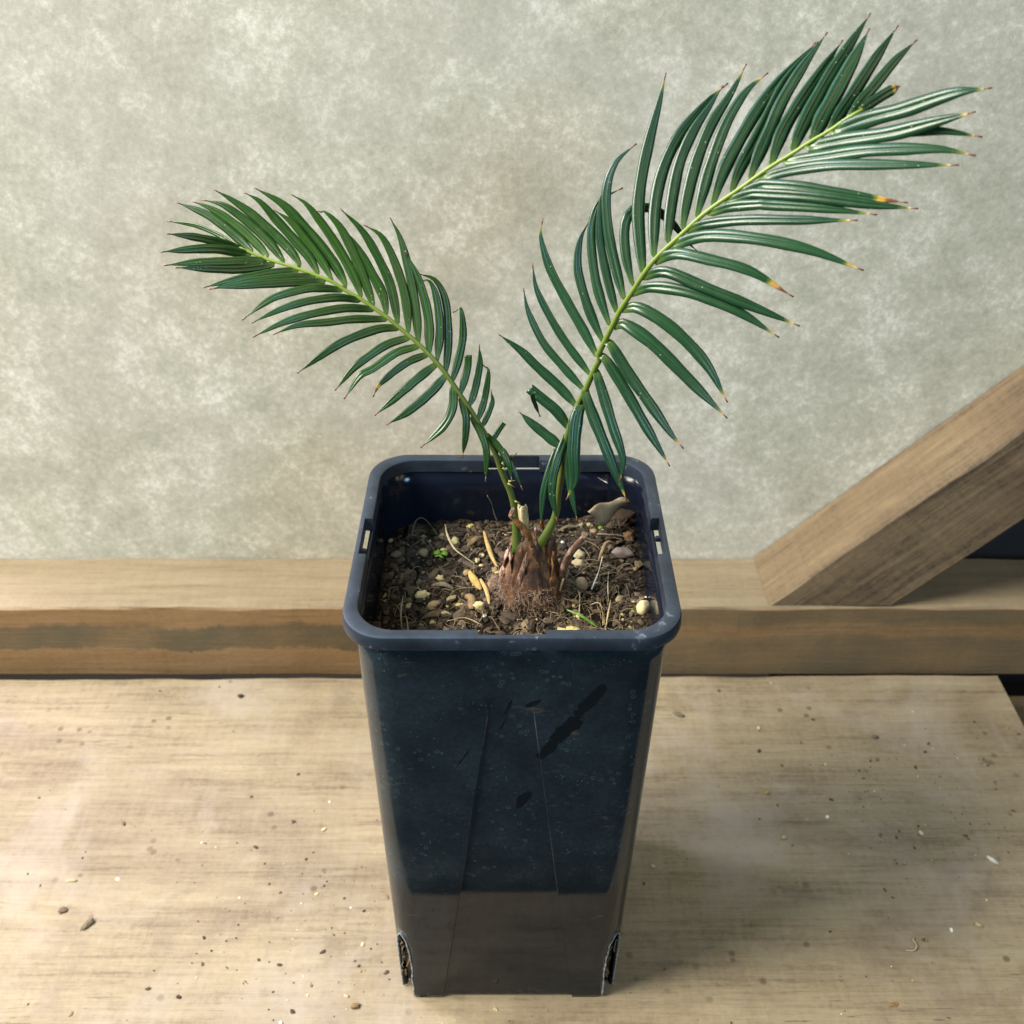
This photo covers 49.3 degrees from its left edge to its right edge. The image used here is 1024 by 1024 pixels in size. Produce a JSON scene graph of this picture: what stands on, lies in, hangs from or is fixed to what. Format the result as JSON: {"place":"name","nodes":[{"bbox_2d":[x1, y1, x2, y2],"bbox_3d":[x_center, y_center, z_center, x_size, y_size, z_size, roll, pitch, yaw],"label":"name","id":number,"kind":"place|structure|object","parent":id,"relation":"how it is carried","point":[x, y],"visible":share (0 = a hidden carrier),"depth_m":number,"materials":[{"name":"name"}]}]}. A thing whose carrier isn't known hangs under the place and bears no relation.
{"place":"outdoors","nodes":[
{"label":"outdoors","id":0,"kind":"place"},
{"bbox_2d":[0,674,767,679],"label":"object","id":1,"kind":"structure","parent":0,"point":[130,676],"depth_m":1.99,"materials":[{"name":"brown wood"}]},
{"bbox_2d":[0,675,1023,1023],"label":"bench plank","id":2,"kind":"object","parent":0,"point":[720,925],"visible":0.72,"depth_m":0.64,"materials":[{"name":"brown wood"}]},
{"bbox_2d":[58,907,67,912],"bbox_3d":[-0.245,0.217,0.608,0.006,0.002,0.004,-1,34,-20],"label":"moss crumb","id":3,"kind":"object","parent":2,"relation":"on","point":[63,910],"visible":1,"depth_m":0.61,"materials":[{"name":"brown plant"}]},
{"bbox_2d":[65,878,76,881],"bbox_3d":[-0.246,0.206,0.624,0.007,0.002,0.003,-3,37,8],"label":"leaf fragment","id":4,"kind":"object","parent":2,"relation":"on","point":[71,880],"visible":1,"depth_m":0.62,"materials":[{"name":"yellow plant"}]},
{"bbox_2d":[80,917,93,930],"bbox_3d":[-0.229,0.222,0.600,0.004,0.003,0.010,27,52,29],"label":"bark chip","id":5,"kind":"object","parent":2,"relation":"on","point":[86,924],"visible":1,"depth_m":0.60,"materials":[{"name":"brown wood"}]},
{"bbox_2d":[350,1003,359,1008],"bbox_3d":[-0.079,0.249,0.561,0.005,0.002,0.003,-14,27,-5],"label":"damp crumb","id":6,"kind":"object","parent":2,"relation":"on","point":[354,1005],"visible":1,"depth_m":0.56,"materials":[{"name":"beige soil"}]},
{"bbox_2d":[342,455,681,996],"bbox_3d":[0.000,0.113,0.539,0.131,0.251,0.131,0,35,0],"label":"plant pot","id":7,"kind":"object","parent":2,"relation":"on","point":[510,771],"visible":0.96,"depth_m":0.48,"materials":[{"name":"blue plastic"}]},
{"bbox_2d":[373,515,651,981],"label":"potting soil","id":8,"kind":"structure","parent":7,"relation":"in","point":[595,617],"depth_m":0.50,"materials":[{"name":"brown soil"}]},
{"bbox_2d":[391,550,401,556],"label":"pebble","id":9,"kind":"object","parent":8,"relation":"on","point":[395,553],"visible":1,"depth_m":0.52,"materials":[{"name":"grey stone"}]},
{"bbox_2d":[400,597,402,629],"bbox_3d":[-0.047,0.044,0.472,0.002,0.010,0.016,0,35,0],"label":"sprout","id":10,"kind":"object","parent":8,"relation":"on","point":[401,612],"visible":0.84,"depth_m":0.47,"materials":[{"name":"brown plant"}]},
{"bbox_2d":[415,590,429,598],"bbox_3d":[-0.039,0.036,0.487,0.007,0.004,0.004,-15,40,-6],"label":"grit grain","id":11,"kind":"object","parent":8,"relation":"on","point":[421,594],"visible":1,"depth_m":0.49},
{"bbox_2d":[418,548,427,556],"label":"pebble","id":12,"kind":"object","parent":8,"relation":"on","point":[423,552],"visible":1,"depth_m":0.51,"materials":[{"name":"grey stone"}]},
{"bbox_2d":[411,518,437,536],"bbox_3d":[-0.041,0.007,0.525,0.013,0.007,0.007,0,35,0],"label":"rootlet","id":13,"kind":"object","parent":8,"relation":"on","point":[414,524],"visible":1,"depth_m":0.53,"materials":[{"name":"plant"}]},
{"bbox_2d":[427,600,439,607],"bbox_3d":[-0.034,0.040,0.483,0.006,0.003,0.004,-14,26,-17],"label":"pebble","id":14,"kind":"object","parent":8,"relation":"on","point":[434,603],"visible":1,"depth_m":0.48,"materials":[{"name":"brown stone"}]},
{"bbox_2d":[435,575,443,580],"bbox_3d":[-0.032,0.029,0.497,0.005,0.003,0.003,9,26,8],"label":"grit grain","id":15,"kind":"object","parent":8,"relation":"on","point":[438,577],"visible":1,"depth_m":0.50},
{"bbox_2d":[434,549,447,557],"bbox_3d":[-0.033,0.021,0.510,0.006,0.005,0.006,0,35,0],"label":"clover seedling","id":16,"kind":"object","parent":8,"relation":"on","point":[440,554],"visible":1,"depth_m":0.51,"materials":[{"name":"green plant"}]},
{"bbox_2d":[431,582,454,589],"bbox_3d":[-0.030,0.032,0.489,0.010,0.004,0.004,0,35,0],"label":"leaf scrap","id":17,"kind":"object","parent":8,"relation":"on","point":[444,584],"visible":1,"depth_m":0.49,"materials":[{"name":"brown plant"}]},
{"bbox_2d":[451,537,458,543],"bbox_3d":[-0.027,0.013,0.522,0.004,0.004,0.006,-12,43,-14],"label":"grit grain","id":18,"kind":"object","parent":8,"relation":"on","point":[454,540],"visible":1,"depth_m":0.52},
{"bbox_2d":[445,524,474,563],"bbox_3d":[-0.026,0.015,0.510,0.005,0.005,0.029,-18,39,-24],"label":"dry stalk","id":19,"kind":"object","parent":8,"relation":"on","point":[450,542],"visible":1,"depth_m":0.51,"materials":[{"name":"beige plant"}]},
{"bbox_2d":[447,617,482,625],"bbox_3d":[-0.020,0.046,0.469,0.016,0.003,0.004,0,35,0],"label":"rootlet","id":20,"kind":"object","parent":8,"relation":"on","point":[467,618],"visible":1,"depth_m":0.47,"materials":[{"name":"beige plant"}]},
{"bbox_2d":[463,569,469,575],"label":"pebble","id":21,"kind":"object","parent":8,"relation":"on","point":[465,572],"visible":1,"depth_m":0.50,"materials":[{"name":"beige stone"}]},
{"bbox_2d":[464,593,475,608],"bbox_3d":[-0.018,0.039,0.480,0.005,0.002,0.010,0,35,0],"label":"leaf scrap","id":22,"kind":"object","parent":8,"relation":"on","point":[470,598],"visible":1,"depth_m":0.48,"materials":[{"name":"brown plant"}]},
{"bbox_2d":[468,570,481,589],"bbox_3d":[-0.016,0.030,0.490,0.007,0.004,0.010,0,35,0],"label":"leaf scrap","id":23,"kind":"object","parent":8,"relation":"on","point":[474,580],"visible":1,"depth_m":0.49,"materials":[{"name":"yellow plant"}]},
{"bbox_2d":[467,536,483,546],"bbox_3d":[-0.017,0.013,0.515,0.008,0.002,0.009,0,35,0],"label":"leaf scrap","id":24,"kind":"object","parent":8,"relation":"on","point":[473,540],"visible":1,"depth_m":0.51,"materials":[{"name":"brown plant"}]},
{"bbox_2d":[473,601,484,609],"bbox_3d":[-0.015,0.041,0.479,0.006,0.005,0.005,8,39,7],"label":"grit grain","id":25,"kind":"object","parent":8,"relation":"on","point":[479,605],"visible":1,"depth_m":0.48},
{"bbox_2d":[479,579,489,603],"bbox_3d":[-0.012,0.034,0.483,0.005,0.004,0.013,0,35,0],"label":"leaf scrap","id":26,"kind":"object","parent":8,"relation":"on","point":[485,588],"visible":1,"depth_m":0.48,"materials":[{"name":"yellow plant"}]},
{"bbox_2d":[483,531,497,567],"bbox_3d":[-0.010,0.017,0.510,0.008,0.002,0.025,0,35,0],"label":"leaf scrap","id":27,"kind":"object","parent":8,"relation":"on","point":[489,549],"visible":1,"depth_m":0.51,"materials":[{"name":"yellow plant"}]},
{"bbox_2d":[487,577,496,590],"bbox_3d":[-0.008,0.031,0.487,0.005,0.003,0.008,0,35,0],"label":"leaf scrap","id":28,"kind":"object","parent":8,"relation":"on","point":[489,585],"visible":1,"depth_m":0.49,"materials":[{"name":"brown plant"}]},
{"bbox_2d":[382,519,643,634],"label":"bark flakes","id":29,"kind":"object","parent":8,"relation":"on","point":[507,618],"visible":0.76,"depth_m":0.49,"materials":[{"name":"brown wood"}]},
{"bbox_2d":[388,517,637,634],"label":"soil fibres","id":30,"kind":"object","parent":8,"relation":"on","point":[589,602],"visible":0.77,"depth_m":0.49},
{"bbox_2d":[556,625,580,629],"bbox_3d":[0.024,0.050,0.469,0.014,0.003,0.005,3,43,3],"label":"stone","id":31,"kind":"object","parent":8,"relation":"on","point":[569,627],"visible":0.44,"depth_m":0.47,"materials":[{"name":"yellow stone"}]},
{"bbox_2d":[558,525,578,530],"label":"leaf scrap","id":32,"kind":"object","parent":8,"relation":"on","point":[565,526],"visible":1,"depth_m":0.53,"materials":[{"name":"beige plant"}]},
{"bbox_2d":[161,13,991,618],"bbox_3d":[0.005,-0.057,0.427,0.282,0.249,0.059,6,35,9],"label":"sago palm","id":33,"kind":"object","parent":8,"relation":"on","point":[531,573],"visible":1,"depth_m":0.40,"materials":[{"name":"green plant"}]},
{"bbox_2d":[572,558,585,567],"bbox_3d":[0.030,0.024,0.504,0.007,0.005,0.006,12,26,-3],"label":"stone","id":34,"kind":"object","parent":8,"relation":"on","point":[576,562],"visible":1,"depth_m":0.50,"materials":[{"name":"beige stone"}]},
{"bbox_2d":[573,549,584,558],"bbox_3d":[0.031,0.019,0.509,0.006,0.004,0.005,3,37,1],"label":"stone","id":35,"kind":"object","parent":8,"relation":"on","point":[579,554],"visible":0.84,"depth_m":0.51,"materials":[{"name":"beige stone"}]},
{"bbox_2d":[575,577,587,590],"bbox_3d":[0.031,0.032,0.491,0.006,0.006,0.007,-15,38,-12],"label":"pebble","id":36,"kind":"object","parent":8,"relation":"on","point":[581,583],"visible":1,"depth_m":0.49,"materials":[{"name":"grey stone"}]},
{"bbox_2d":[567,609,598,627],"bbox_3d":[0.030,0.045,0.469,0.014,0.004,0.008,0,35,0],"label":"fallen leaflet","id":37,"kind":"object","parent":8,"relation":"on","point":[584,617],"visible":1,"depth_m":0.47,"materials":[{"name":"green plant"}]},
{"bbox_2d":[591,556,602,589],"bbox_3d":[0.038,0.027,0.494,0.006,0.005,0.018,0,35,0],"label":"dry stalk","id":38,"kind":"object","parent":8,"relation":"on","point":[596,576],"visible":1,"depth_m":0.49,"materials":[{"name":"grey plant"}]},
{"bbox_2d":[598,540,616,560],"bbox_3d":[0.044,0.017,0.507,0.009,0.006,0.009,0,35,0],"label":"leaf scrap","id":39,"kind":"object","parent":8,"relation":"on","point":[604,545],"visible":1,"depth_m":0.51,"materials":[{"name":"brown plant"}]},
{"bbox_2d":[607,572,608,600],"bbox_3d":[0.042,0.033,0.489,0.001,0.004,0.016,0,35,0],"label":"dry stalk","id":40,"kind":"object","parent":8,"relation":"on","point":[608,588],"visible":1,"depth_m":0.49,"materials":[{"name":"beige plant"}]},
{"bbox_2d":[606,600,610,624],"bbox_3d":[0.041,0.044,0.474,0.004,0.004,0.017,0,35,0],"label":"dry stalk","id":41,"kind":"object","parent":8,"relation":"on","point":[608,613],"visible":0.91,"depth_m":0.47,"materials":[{"name":"beige plant"}]},
{"bbox_2d":[597,533,634,541],"bbox_3d":[0.048,0.011,0.513,0.017,0.004,0.008,0,35,0],"label":"dry stalk","id":42,"kind":"object","parent":8,"relation":"on","point":[615,534],"visible":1,"depth_m":0.51,"materials":[{"name":"plant"}]},
{"bbox_2d":[611,547,634,558],"bbox_3d":[0.050,0.018,0.506,0.011,0.005,0.006,9,33,2],"label":"stone","id":43,"kind":"object","parent":8,"relation":"on","point":[622,552],"visible":1,"depth_m":0.50,"materials":[{"name":"grey stone"}]},
{"bbox_2d":[611,508,635,526],"bbox_3d":[0.054,0.003,0.528,0.013,0.010,0.014,-24,41,-31],"label":"soil clod","id":44,"kind":"object","parent":8,"relation":"on","point":[622,515],"visible":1,"depth_m":0.53,"materials":[{"name":"brown soil"}]},
{"bbox_2d":[623,531,634,540],"bbox_3d":[0.054,0.011,0.517,0.006,0.006,0.005,7,28,9],"label":"bark chip","id":45,"kind":"object","parent":8,"relation":"on","point":[628,534],"visible":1,"depth_m":0.52,"materials":[{"name":"brown wood"}]},
{"bbox_2d":[636,600,649,614],"bbox_3d":[0.056,0.041,0.479,0.007,0.006,0.008,8,43,20],"label":"pebble","id":46,"kind":"object","parent":8,"relation":"on","point":[642,607],"visible":1,"depth_m":0.48,"materials":[{"name":"beige stone"}]},
{"bbox_2d":[588,497,630,525],"bbox_3d":[0.044,0.001,0.512,0.024,0.014,0.004,-18,39,-24],"label":"dry leaf","id":47,"kind":"object","parent":7,"relation":"in","point":[602,514],"visible":0.98,"depth_m":0.51,"materials":[{"name":"beige plant"}]},
{"bbox_2d":[0,558,1023,673],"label":"batten","id":48,"kind":"object","parent":2,"relation":"on","point":[182,616],"visible":0.65,"depth_m":0.75,"materials":[{"name":"brown wood"}]},
{"bbox_2d":[0,0,1023,559],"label":"wall board","id":49,"kind":"object","parent":48,"relation":"on","point":[152,404],"depth_m":0.65,"materials":[{"name":"grey paint"}]},
{"bbox_2d":[768,519,1023,695],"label":"backing sheet","id":50,"kind":"object","parent":49,"relation":"attached to","point":[1007,544],"depth_m":0.80,"materials":[{"name":"black"}]},
{"bbox_2d":[754,365,1023,605],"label":"diagonal brace","id":51,"kind":"object","parent":48,"relation":"on","point":[942,497],"visible":1,"depth_m":0.71,"materials":[{"name":"brown wood"}]},
{"bbox_2d":[27,682,1022,1023],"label":"plank specks","id":52,"kind":"object","parent":2,"relation":"on","point":[643,882],"visible":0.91,"depth_m":0.63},
{"bbox_2d":[673,712,683,716],"bbox_3d":[0.109,0.132,0.729,0.008,0.003,0.004,12,34,27],"label":"bark chip","id":53,"kind":"object","parent":2,"relation":"on","point":[679,714],"visible":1,"depth_m":0.73,"materials":[{"name":"brown wood"}]},
{"bbox_2d":[890,1002,898,1006],"bbox_3d":[0.193,0.248,0.562,0.005,0.001,0.003,-4,23,-12],"label":"rust crumb","id":54,"kind":"object","parent":2,"relation":"on","point":[895,1004],"visible":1,"depth_m":0.56,"materials":[{"name":"orange plant"}]},
{"bbox_2d":[906,937,916,950],"bbox_3d":[0.211,0.228,0.590,0.007,0.002,0.009,0,35,0],"label":"rootlet","id":55,"kind":"object","parent":2,"relation":"on","point":[913,938],"visible":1,"depth_m":0.59,"materials":[{"name":"brown plant"}]},
{"bbox_2d":[975,922,983,927],"bbox_3d":[0.251,0.222,0.600,0.005,0.002,0.003,15,32,11],"label":"seed husk","id":56,"kind":"object","parent":2,"relation":"on","point":[978,925],"visible":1,"depth_m":0.60,"materials":[{"name":"beige plant"}]},
{"bbox_2d":[987,855,998,863],"bbox_3d":[0.274,0.198,0.634,0.003,0.002,0.008,-30,40,-27],"label":"white fleck","id":57,"kind":"object","parent":2,"relation":"on","point":[993,860],"visible":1,"depth_m":0.63},
{"bbox_2d":[1008,696,1023,725],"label":"ledge","id":58,"kind":"object","parent":2,"relation":"attached to","point":[1017,702],"visible":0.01,"depth_m":0.79,"materials":[{"name":"brown wood"}]}
]}

